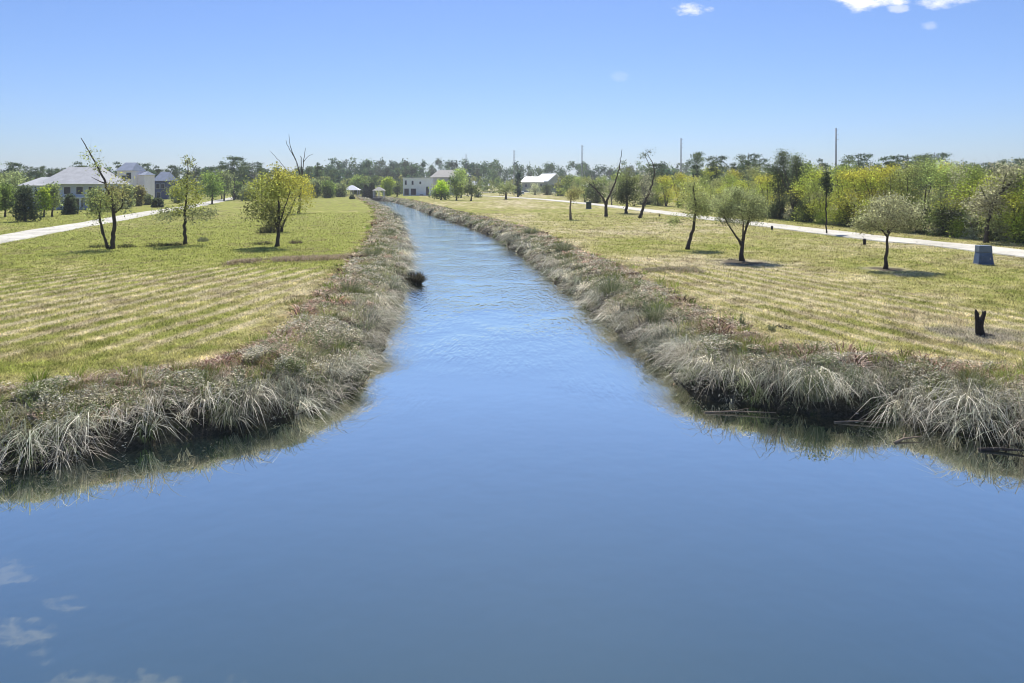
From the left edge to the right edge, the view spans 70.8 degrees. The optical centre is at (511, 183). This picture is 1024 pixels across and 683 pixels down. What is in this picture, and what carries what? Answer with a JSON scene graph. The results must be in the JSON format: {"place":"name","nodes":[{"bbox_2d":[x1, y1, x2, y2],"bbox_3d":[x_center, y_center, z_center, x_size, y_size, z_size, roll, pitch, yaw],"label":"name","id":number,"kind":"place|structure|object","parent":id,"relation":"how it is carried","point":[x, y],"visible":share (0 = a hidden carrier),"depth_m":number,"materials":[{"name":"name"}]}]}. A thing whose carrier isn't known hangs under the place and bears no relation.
{"place":"outdoors","nodes":[
{"label":"outdoors","id":0,"kind":"place"},
{"bbox_2d":[20,167,129,209],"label":"house","id":1,"kind":"structure","parent":0,"point":[71,180],"depth_m":170.00,"materials":[{"name":"white stone"}]},
{"bbox_2d":[0,197,232,243],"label":"road","id":2,"kind":"structure","parent":0,"point":[28,234],"depth_m":97.86,"materials":[{"name":"white concrete"}]},
{"bbox_2d":[115,163,154,198],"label":"tower house","id":3,"kind":"structure","parent":0,"point":[146,179],"depth_m":208.00,"materials":[{"name":"paint"}]},
{"bbox_2d":[155,172,177,198],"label":"blue house","id":4,"kind":"structure","parent":0,"point":[161,178],"depth_m":280.00,"materials":[{"name":"paint"}]},
{"bbox_2d":[220,252,368,265],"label":"dry grass","id":5,"kind":"structure","parent":0,"point":[302,257],"depth_m":56.46,"materials":[{"name":"brown plant"}]},
{"bbox_2d":[404,270,427,284],"bbox_3d":[-7.062,6.716,52.560,2.546,1.178,2.531,0,0,0],"label":"grass tussock","id":6,"kind":"object","parent":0,"point":[416,279],"depth_m":52.22,"materials":[{"name":"brown plant"}]},
{"bbox_2d":[403,178,432,195],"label":"white house","id":7,"kind":"structure","parent":0,"point":[415,186],"depth_m":372.00,"materials":[{"name":"white paint"}]},
{"bbox_2d":[0,200,1023,682],"bbox_3d":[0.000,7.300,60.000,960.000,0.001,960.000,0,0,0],"label":"water","id":8,"kind":"structure","parent":0,"point":[506,470],"depth_m":14.95,"materials":[{"name":"blue liquid"}]},
{"bbox_2d":[977,444,1023,450],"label":"driftwood","id":9,"kind":"object","parent":8,"relation":"on","point":[1002,448],"visible":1,"depth_m":19.67,"materials":[{"name":"brown wood"}]},
{"bbox_2d":[0,186,1023,471],"bbox_3d":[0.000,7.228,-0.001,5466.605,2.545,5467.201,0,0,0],"label":"ground","id":10,"kind":"structure","parent":0,"point":[484,204],"depth_m":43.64,"materials":[{"name":"green plant"}]},
{"bbox_2d":[0,181,18,216],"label":"leafy tree","id":11,"kind":"object","parent":10,"relation":"on","point":[6,189],"visible":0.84,"depth_m":130.35,"materials":[{"name":"green plant"}]},
{"bbox_2d":[0,161,27,185],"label":"pine tree","id":12,"kind":"object","parent":10,"relation":"on","point":[12,164],"visible":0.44,"depth_m":249.48,"materials":[{"name":"green plant"}]},
{"bbox_2d":[0,170,28,192],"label":"leafy tree","id":13,"kind":"object","parent":10,"relation":"on","point":[14,179],"visible":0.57,"depth_m":205.28,"materials":[{"name":"green plant"}]},
{"bbox_2d":[6,184,46,221],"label":"evergreen","id":14,"kind":"object","parent":10,"relation":"on","point":[24,198],"visible":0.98,"depth_m":114.72,"materials":[{"name":"green plant"}]},
{"bbox_2d":[33,185,55,215],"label":"leafy tree","id":15,"kind":"object","parent":10,"relation":"on","point":[45,199],"visible":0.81,"depth_m":130.42,"materials":[{"name":"green plant"}]},
{"bbox_2d":[41,181,64,216],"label":"leafy tree","id":16,"kind":"object","parent":10,"relation":"on","point":[54,188],"visible":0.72,"depth_m":132.75,"materials":[{"name":"green plant"}]},
{"bbox_2d":[57,193,82,214],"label":"evergreen","id":17,"kind":"object","parent":10,"relation":"on","point":[70,205],"visible":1,"depth_m":141.03,"materials":[{"name":"green plant"}]},
{"bbox_2d":[81,186,105,213],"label":"leafy tree","id":18,"kind":"object","parent":10,"relation":"on","point":[88,195],"visible":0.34,"depth_m":145.67,"materials":[{"name":"green plant"}]},
{"bbox_2d":[78,138,140,248],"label":"leaning tree","id":19,"kind":"object","parent":10,"relation":"on","point":[107,199],"visible":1,"depth_m":66.34,"materials":[{"name":"green plant"}]},
{"bbox_2d":[117,184,136,208],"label":"leafy tree","id":20,"kind":"object","parent":10,"relation":"on","point":[130,193],"visible":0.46,"depth_m":175.92,"materials":[{"name":"green plant"}]},
{"bbox_2d":[133,185,147,205],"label":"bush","id":21,"kind":"object","parent":10,"relation":"on","point":[139,200],"visible":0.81,"depth_m":195.76,"materials":[{"name":"green plant"}]},
{"bbox_2d":[149,154,218,244],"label":"slender tree","id":22,"kind":"object","parent":10,"relation":"on","point":[178,212],"visible":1,"depth_m":71.22,"materials":[{"name":"green plant"}]},
{"bbox_2d":[196,169,227,203],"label":"leafy tree","id":23,"kind":"object","parent":10,"relation":"on","point":[213,188],"visible":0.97,"depth_m":215.27,"materials":[{"name":"green plant"}]},
{"bbox_2d":[0,195,434,482],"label":"bank grass","id":24,"kind":"structure","parent":10,"relation":"on","point":[275,353],"depth_m":23.29,"materials":[{"name":"grey plant"}]},
{"bbox_2d":[212,168,238,200],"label":"leafy tree","id":25,"kind":"object","parent":10,"relation":"on","point":[227,178],"visible":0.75,"depth_m":253.79,"materials":[{"name":"green plant"}]},
{"bbox_2d":[218,155,248,199],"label":"pine tree","id":26,"kind":"object","parent":10,"relation":"on","point":[234,163],"visible":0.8,"depth_m":269.49,"materials":[{"name":"green plant"}]},
{"bbox_2d":[241,161,266,198],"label":"pine tree","id":27,"kind":"object","parent":10,"relation":"on","point":[249,165],"visible":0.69,"depth_m":289.86,"materials":[{"name":"green plant"}]},
{"bbox_2d":[239,161,306,246],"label":"bushy tree","id":28,"kind":"object","parent":10,"relation":"on","point":[277,183],"visible":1,"depth_m":68.72,"materials":[{"name":"green plant"}]},
{"bbox_2d":[258,187,303,231],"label":"bushy tree","id":29,"kind":"object","parent":10,"relation":"on","point":[282,224],"visible":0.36,"depth_m":90.90,"materials":[{"name":"green plant"}]},
{"bbox_2d":[270,138,316,212],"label":"yellow tree","id":30,"kind":"object","parent":10,"relation":"on","point":[303,191],"visible":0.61,"depth_m":146.37,"materials":[{"name":"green plant"}]},
{"bbox_2d":[307,177,322,197],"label":"leafy tree","id":31,"kind":"object","parent":10,"relation":"on","point":[316,183],"visible":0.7,"depth_m":307.41,"materials":[{"name":"green plant"}]},
{"bbox_2d":[0,173,645,197],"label":"scrub","id":32,"kind":"object","parent":10,"relation":"on","point":[567,180],"visible":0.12,"depth_m":409.31,"materials":[{"name":"green plant"}]},
{"bbox_2d":[317,179,336,197],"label":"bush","id":33,"kind":"object","parent":10,"relation":"on","point":[328,189],"visible":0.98,"depth_m":307.33,"materials":[{"name":"green plant"}]},
{"bbox_2d":[334,182,349,196],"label":"leafy tree","id":34,"kind":"object","parent":10,"relation":"on","point":[341,188],"visible":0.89,"depth_m":330.96,"materials":[{"name":"green plant"}]},
{"bbox_2d":[331,277,364,291],"bbox_3d":[-8.934,5.543,39.713,2.461,1.044,2.356,0,0,0],"label":"weed shrub","id":35,"kind":"object","parent":10,"relation":"on","point":[350,287],"visible":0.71,"depth_m":39.64,"materials":[{"name":"plant"}]},
{"bbox_2d":[348,174,368,194],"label":"leafy tree","id":36,"kind":"object","parent":10,"relation":"on","point":[355,181],"visible":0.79,"depth_m":409.72,"materials":[{"name":"green plant"}]},
{"bbox_2d":[378,176,395,195],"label":"leafy tree","id":37,"kind":"object","parent":10,"relation":"on","point":[387,184],"visible":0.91,"depth_m":358.38,"materials":[{"name":"green plant"}]},
{"bbox_2d":[428,179,451,199],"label":"tree","id":38,"kind":"object","parent":10,"relation":"on","point":[440,189],"visible":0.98,"depth_m":269.15,"materials":[{"name":"green plant"}]},
{"bbox_2d":[430,170,459,194],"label":"grey house","id":39,"kind":"structure","parent":10,"relation":"on","point":[443,175],"depth_m":384.00,"materials":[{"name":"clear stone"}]},
{"bbox_2d":[448,172,465,199],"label":"tree","id":40,"kind":"object","parent":10,"relation":"on","point":[457,187],"visible":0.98,"depth_m":260.99,"materials":[{"name":"green plant"}]},
{"bbox_2d":[453,168,472,196],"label":"tree","id":41,"kind":"object","parent":10,"relation":"on","point":[460,172],"visible":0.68,"depth_m":318.99,"materials":[{"name":"green plant"}]},
{"bbox_2d":[461,181,479,200],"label":"tree","id":42,"kind":"object","parent":10,"relation":"on","point":[471,188],"visible":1,"depth_m":256.19,"materials":[{"name":"green plant"}]},
{"bbox_2d":[494,182,516,198],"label":"round tree","id":43,"kind":"object","parent":10,"relation":"on","point":[508,187],"visible":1,"depth_m":280.02,"materials":[{"name":"green plant"}]},
{"bbox_2d":[0,157,1020,192],"bbox_3d":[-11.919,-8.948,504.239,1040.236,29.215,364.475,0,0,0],"label":"woodland","id":44,"kind":"object","parent":10,"relation":"on","point":[405,169],"visible":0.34,"depth_m":536.65,"materials":[{"name":"green plant"}]},
{"bbox_2d":[513,169,522,196],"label":"dark cypress","id":45,"kind":"object","parent":10,"relation":"on","point":[517,181],"visible":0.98,"depth_m":331.75,"materials":[{"name":"green plant"}]},
{"bbox_2d":[521,177,543,191],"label":"long house","id":46,"kind":"structure","parent":10,"relation":"on","point":[526,182],"depth_m":540.00,"materials":[{"name":"white paint"}]},
{"bbox_2d":[539,173,560,191],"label":"gable house","id":47,"kind":"structure","parent":10,"relation":"on","point":[549,178],"depth_m":542.10,"materials":[{"name":"white stone"}]},
{"bbox_2d":[549,237,575,250],"bbox_3d":[4.579,5.373,63.936,3.539,1.367,3.482,0,0,0],"label":"weed shrub","id":48,"kind":"object","parent":10,"relation":"on","point":[564,247],"visible":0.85,"depth_m":63.75,"materials":[{"name":"green plant"}]},
{"bbox_2d":[563,185,584,219],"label":"young tree","id":49,"kind":"object","parent":10,"relation":"on","point":[573,195],"visible":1,"depth_m":121.53,"materials":[{"name":"green plant"}]},
{"bbox_2d":[582,177,609,202],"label":"shrub","id":50,"kind":"object","parent":10,"relation":"on","point":[596,198],"visible":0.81,"depth_m":226.18,"materials":[{"name":"green plant"}]},
{"bbox_2d":[582,151,623,216],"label":"forked tree","id":51,"kind":"object","parent":10,"relation":"on","point":[605,207],"visible":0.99,"depth_m":132.73,"materials":[{"name":"green plant"}]},
{"bbox_2d":[591,273,630,295],"bbox_3d":[5.646,5.679,41.200,2.907,1.426,2.792,0,0,0],"label":"weed shrub","id":52,"kind":"object","parent":10,"relation":"on","point":[610,288],"visible":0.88,"depth_m":40.96,"materials":[{"name":"green plant"}]},
{"bbox_2d":[612,167,640,212],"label":"dark tree","id":53,"kind":"object","parent":10,"relation":"on","point":[625,191],"visible":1,"depth_m":146.85,"materials":[{"name":"green plant"}]},
{"bbox_2d":[637,168,656,205],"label":"tree","id":54,"kind":"object","parent":10,"relation":"on","point":[642,189],"visible":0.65,"depth_m":196.01,"materials":[{"name":"green plant"}]},
{"bbox_2d":[635,147,659,217],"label":"leaning tree","id":55,"kind":"object","parent":10,"relation":"on","point":[648,194],"visible":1,"depth_m":126.92,"materials":[{"name":"green plant"}]},
{"bbox_2d":[636,299,674,321],"bbox_3d":[6.667,5.824,33.412,2.136,1.140,2.166,0,0,0],"label":"weed shrub","id":56,"kind":"object","parent":10,"relation":"on","point":[652,313],"visible":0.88,"depth_m":33.29,"materials":[{"name":"green plant"}]},
{"bbox_2d":[643,163,667,180],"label":"pine tree","id":57,"kind":"object","parent":10,"relation":"on","point":[659,167],"visible":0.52,"depth_m":258.97,"materials":[{"name":"green plant"}]},
{"bbox_2d":[651,175,682,205],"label":"wood tree","id":58,"kind":"object","parent":10,"relation":"on","point":[662,182],"visible":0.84,"depth_m":195.21,"materials":[{"name":"yellow plant"}]},
{"bbox_2d":[663,171,690,202],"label":"wood tree","id":59,"kind":"object","parent":10,"relation":"on","point":[680,177],"visible":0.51,"depth_m":183.60,"materials":[{"name":"yellow plant"}]},
{"bbox_2d":[659,171,716,249],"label":"crooked tree","id":60,"kind":"object","parent":10,"relation":"on","point":[695,207],"visible":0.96,"depth_m":65.88,"materials":[{"name":"green plant"}]},
{"bbox_2d":[677,151,708,186],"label":"pine tree","id":61,"kind":"object","parent":10,"relation":"on","point":[696,157],"visible":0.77,"depth_m":189.46,"materials":[{"name":"green plant"}]},
{"bbox_2d":[374,196,1023,453],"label":"bank grass","id":62,"kind":"structure","parent":10,"relation":"on","point":[685,341],"depth_m":25.36,"materials":[{"name":"grey plant"}]},
{"bbox_2d":[695,164,725,203],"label":"wood tree","id":63,"kind":"object","parent":10,"relation":"on","point":[709,173],"visible":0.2,"depth_m":203.74,"materials":[{"name":"green plant"}]},
{"bbox_2d":[704,177,724,207],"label":"wood tree","id":64,"kind":"object","parent":10,"relation":"on","point":[716,185],"visible":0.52,"depth_m":156.85,"materials":[{"name":"green plant"}]},
{"bbox_2d":[703,155,729,187],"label":"pine tree","id":65,"kind":"object","parent":10,"relation":"on","point":[715,163],"visible":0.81,"depth_m":199.61,"materials":[{"name":"green plant"}]},
{"bbox_2d":[713,174,737,205],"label":"wood tree","id":66,"kind":"object","parent":10,"relation":"on","point":[732,179],"visible":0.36,"depth_m":148.82,"materials":[{"name":"green plant"}]},
{"bbox_2d":[705,182,774,260],"bbox_3d":[17.941,2.963,56.296,5.525,6.346,4.198,0,0,0],"label":"round tree","id":67,"kind":"object","parent":10,"relation":"on","point":[752,212],"visible":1,"depth_m":56.15,"materials":[{"name":"green plant"}]},
{"bbox_2d":[733,153,765,185],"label":"pine tree","id":68,"kind":"object","parent":10,"relation":"on","point":[740,157],"visible":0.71,"depth_m":199.51,"materials":[{"name":"green plant"}]},
{"bbox_2d":[742,164,769,198],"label":"wood tree","id":69,"kind":"object","parent":10,"relation":"on","point":[754,173],"visible":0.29,"depth_m":160.88,"materials":[{"name":"green plant"}]},
{"bbox_2d":[746,173,787,208],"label":"wood tree","id":70,"kind":"object","parent":10,"relation":"on","point":[761,188],"visible":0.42,"depth_m":129.29,"materials":[{"name":"green plant"}]},
{"bbox_2d":[763,148,793,218],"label":"tree","id":71,"kind":"object","parent":10,"relation":"on","point":[782,156],"visible":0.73,"depth_m":123.44,"materials":[{"name":"green plant"}]},
{"bbox_2d":[777,151,817,220],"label":"tree","id":72,"kind":"object","parent":10,"relation":"on","point":[796,164],"visible":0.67,"depth_m":117.70,"materials":[{"name":"green plant"}]},
{"bbox_2d":[789,202,819,222],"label":"shrub","id":73,"kind":"object","parent":10,"relation":"on","point":[808,216],"visible":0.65,"depth_m":112.81,"materials":[{"name":"green plant"}]},
{"bbox_2d":[780,161,831,221],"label":"wood tree","id":74,"kind":"object","parent":10,"relation":"on","point":[800,185],"visible":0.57,"depth_m":112.91,"materials":[{"name":"green plant"}]},
{"bbox_2d":[798,364,836,401],"bbox_3d":[9.675,6.311,22.957,1.398,1.171,1.418,0,0,-21],"label":"weed shrub","id":75,"kind":"object","parent":10,"relation":"on","point":[822,393],"visible":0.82,"depth_m":22.79,"materials":[{"name":"plant"}]},
{"bbox_2d":[799,167,849,223],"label":"wood tree","id":76,"kind":"object","parent":10,"relation":"on","point":[818,197],"visible":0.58,"depth_m":108.68,"materials":[{"name":"green plant"}]},
{"bbox_2d":[818,171,833,232],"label":"slim tree","id":77,"kind":"object","parent":10,"relation":"on","point":[824,184],"visible":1,"depth_m":86.31,"materials":[{"name":"green plant"}]},
{"bbox_2d":[819,164,852,224],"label":"wood tree","id":78,"kind":"object","parent":10,"relation":"on","point":[832,170],"visible":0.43,"depth_m":104.64,"materials":[{"name":"green plant"}]},
{"bbox_2d":[817,167,869,225],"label":"wood tree","id":79,"kind":"object","parent":10,"relation":"on","point":[845,176],"visible":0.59,"depth_m":101.36,"materials":[{"name":"green plant"}]},
{"bbox_2d":[834,165,876,217],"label":"wood tree","id":80,"kind":"object","parent":10,"relation":"on","point":[860,183],"visible":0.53,"depth_m":98.00,"materials":[{"name":"green plant"}]},
{"bbox_2d":[839,153,872,186],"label":"pine tree","id":81,"kind":"object","parent":10,"relation":"on","point":[850,157],"visible":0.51,"depth_m":189.44,"materials":[{"name":"green plant"}]},
{"bbox_2d":[845,164,899,228],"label":"wood tree","id":82,"kind":"object","parent":10,"relation":"on","point":[871,187],"visible":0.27,"depth_m":96.01,"materials":[{"name":"green plant"}]},
{"bbox_2d":[849,160,926,230],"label":"wood tree","id":83,"kind":"object","parent":10,"relation":"on","point":[885,171],"visible":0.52,"depth_m":93.22,"materials":[{"name":"green plant"}]},
{"bbox_2d":[848,189,931,268],"bbox_3d":[26.634,3.139,50.800,5.127,5.844,4.790,0,0,-34],"label":"umbrella tree","id":84,"kind":"object","parent":10,"relation":"on","point":[900,217],"visible":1,"depth_m":50.36,"materials":[{"name":"green plant"}]},
{"bbox_2d":[882,154,925,185],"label":"pine tree","id":85,"kind":"object","parent":10,"relation":"on","point":[891,157],"visible":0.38,"depth_m":185.04,"materials":[{"name":"green plant"}]},
{"bbox_2d":[879,159,930,229],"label":"wood tree","id":86,"kind":"object","parent":10,"relation":"on","point":[899,180],"visible":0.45,"depth_m":89.70,"materials":[{"name":"green plant"}]},
{"bbox_2d":[901,208,932,233],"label":"shrub","id":87,"kind":"object","parent":10,"relation":"on","point":[919,231],"visible":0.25,"depth_m":86.87,"materials":[{"name":"green plant"}]},
{"bbox_2d":[903,155,951,233],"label":"wood tree","id":88,"kind":"object","parent":10,"relation":"on","point":[924,195],"visible":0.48,"depth_m":86.94,"materials":[{"name":"green plant"}]},
{"bbox_2d":[916,152,956,207],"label":"pine tree","id":89,"kind":"object","parent":10,"relation":"on","point":[938,158],"visible":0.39,"depth_m":179.32,"materials":[{"name":"green plant"}]},
{"bbox_2d":[918,157,966,232],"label":"wood tree","id":90,"kind":"object","parent":10,"relation":"on","point":[943,176],"visible":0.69,"depth_m":83.31,"materials":[{"name":"green plant"}]},
{"bbox_2d":[923,201,961,236],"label":"shrub","id":91,"kind":"object","parent":10,"relation":"on","point":[942,233],"visible":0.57,"depth_m":82.60,"materials":[{"name":"green plant"}]},
{"bbox_2d":[932,160,977,232],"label":"wood tree","id":92,"kind":"object","parent":10,"relation":"on","point":[957,174],"visible":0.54,"depth_m":81.34,"materials":[{"name":"green plant"}]},
{"bbox_2d":[932,158,988,213],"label":"wood tree","id":93,"kind":"object","parent":10,"relation":"on","point":[955,161],"visible":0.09,"depth_m":97.48,"materials":[{"name":"green plant"}]},
{"bbox_2d":[945,215,978,237],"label":"shrub","id":94,"kind":"object","parent":10,"relation":"on","point":[958,225],"visible":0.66,"depth_m":80.30,"materials":[{"name":"green plant"}]},
{"bbox_2d":[956,208,984,239],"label":"shrub","id":95,"kind":"object","parent":10,"relation":"on","point":[971,232],"visible":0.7,"depth_m":78.69,"materials":[{"name":"green plant"}]},
{"bbox_2d":[933,158,1010,237],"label":"wood tree","id":96,"kind":"object","parent":10,"relation":"on","point":[977,178],"visible":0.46,"depth_m":79.30,"materials":[{"name":"green plant"}]},
{"bbox_2d":[973,245,994,264],"bbox_3d":[35.360,5.337,53.985,1.120,1.470,0.950,0,0,8],"label":"utility cabinet","id":97,"kind":"object","parent":10,"relation":"on","point":[983,254],"visible":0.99,"depth_m":53.63,"materials":[{"name":"metal"}]},
{"bbox_2d":[974,309,994,336],"bbox_3d":[18.717,5.533,28.515,0.843,1.145,0.473,0,0,0],"label":"tree stump","id":98,"kind":"object","parent":10,"relation":"on","point":[979,325],"visible":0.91,"depth_m":28.43,"materials":[{"name":"black wood"}]},
{"bbox_2d":[957,155,1023,242],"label":"leaning tree","id":99,"kind":"object","parent":10,"relation":"on","point":[982,204],"visible":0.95,"depth_m":73.28,"materials":[{"name":"green plant"}]},
{"bbox_2d":[975,217,1009,240],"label":"shrub","id":100,"kind":"object","parent":10,"relation":"on","point":[990,231],"visible":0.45,"depth_m":75.98,"materials":[{"name":"green plant"}]},
{"bbox_2d":[965,170,1023,240],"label":"tree","id":101,"kind":"object","parent":10,"relation":"on","point":[981,180],"visible":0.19,"depth_m":75.98,"materials":[{"name":"green plant"}]},
{"bbox_2d":[982,165,1023,243],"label":"wood tree","id":102,"kind":"object","parent":10,"relation":"on","point":[1016,208],"visible":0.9,"depth_m":72.30,"materials":[{"name":"green plant"}]},
{"bbox_2d":[989,223,1018,241],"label":"shrub","id":103,"kind":"object","parent":10,"relation":"on","point":[1004,236],"visible":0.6,"depth_m":74.88,"materials":[{"name":"green plant"}]},
{"bbox_2d":[996,164,1023,241],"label":"wood tree","id":104,"kind":"object","parent":10,"relation":"on","point":[1014,210],"visible":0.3,"depth_m":73.87,"materials":[{"name":"green plant"}]},
{"bbox_2d":[0,0,1023,185],"label":"sky","id":105,"kind":"structure","parent":0,"point":[156,82],"materials":[{"name":"blue"}]},
{"bbox_2d":[597,262,705,273],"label":"dry grass","id":106,"kind":"structure","parent":0,"point":[682,269],"depth_m":49.57,"materials":[{"name":"brown plant"}]},
{"bbox_2d":[469,195,1023,257],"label":"road","id":107,"kind":"structure","parent":0,"point":[995,250],"depth_m":82.49,"materials":[{"name":"white concrete"}]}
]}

